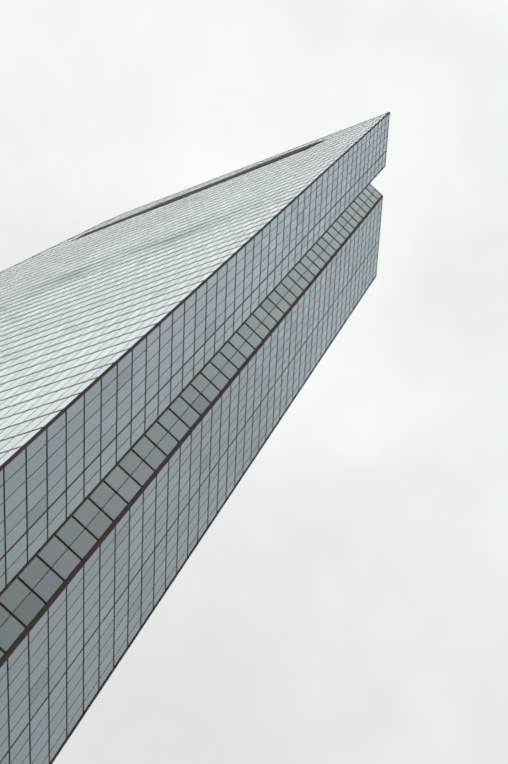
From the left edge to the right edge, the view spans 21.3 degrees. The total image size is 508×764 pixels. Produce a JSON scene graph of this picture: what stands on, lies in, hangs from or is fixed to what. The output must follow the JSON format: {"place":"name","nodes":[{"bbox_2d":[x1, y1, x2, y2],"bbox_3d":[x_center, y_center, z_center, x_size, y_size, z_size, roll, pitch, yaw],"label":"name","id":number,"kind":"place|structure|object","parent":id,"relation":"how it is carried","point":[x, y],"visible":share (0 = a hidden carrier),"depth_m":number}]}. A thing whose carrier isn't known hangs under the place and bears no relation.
{"place":"outdoors","nodes":[
{"label":"outdoors","id":0,"kind":"place"},
{"bbox_2d":[0,114,388,592],"bbox_3d":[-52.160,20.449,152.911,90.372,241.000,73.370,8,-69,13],"label":"facade","id":1,"kind":"structure","parent":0,"point":[15,481],"depth_m":123.06},
{"bbox_2d":[0,0,507,763],"label":"sky","id":2,"kind":"structure","parent":0,"point":[346,602]},
{"label":"plaza","id":3,"kind":"structure","parent":0,"visible":0},
{"bbox_2d":[0,112,389,763],"bbox_3d":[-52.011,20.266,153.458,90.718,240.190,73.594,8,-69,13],"label":"tower mullions","id":4,"kind":"object","parent":3,"relation":"on","point":[114,522],"visible":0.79,"depth_m":142.50},
{"bbox_2d":[0,184,380,657],"bbox_3d":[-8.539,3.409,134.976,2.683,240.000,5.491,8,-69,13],"label":"facade recess","id":5,"kind":"object","parent":4,"relation":"attached to","point":[16,593],"visible":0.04,"depth_m":129.99},
{"bbox_2d":[0,199,381,763],"bbox_3d":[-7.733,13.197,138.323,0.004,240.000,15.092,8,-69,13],"label":"building facade","id":6,"kind":"structure","parent":4,"relation":"attached to","point":[36,659],"depth_m":131.67},
{"bbox_2d":[0,114,385,465],"bbox_3d":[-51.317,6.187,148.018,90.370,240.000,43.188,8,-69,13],"label":"facade","id":7,"kind":"structure","parent":4,"relation":"attached to","point":[64,402],"depth_m":164.22},
{"bbox_2d":[72,139,326,240],"bbox_3d":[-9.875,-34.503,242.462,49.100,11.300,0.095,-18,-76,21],"label":"facade recess","id":8,"kind":"object","parent":4,"relation":"attached to","point":[222,180],"visible":0.82,"depth_m":241.36}
]}

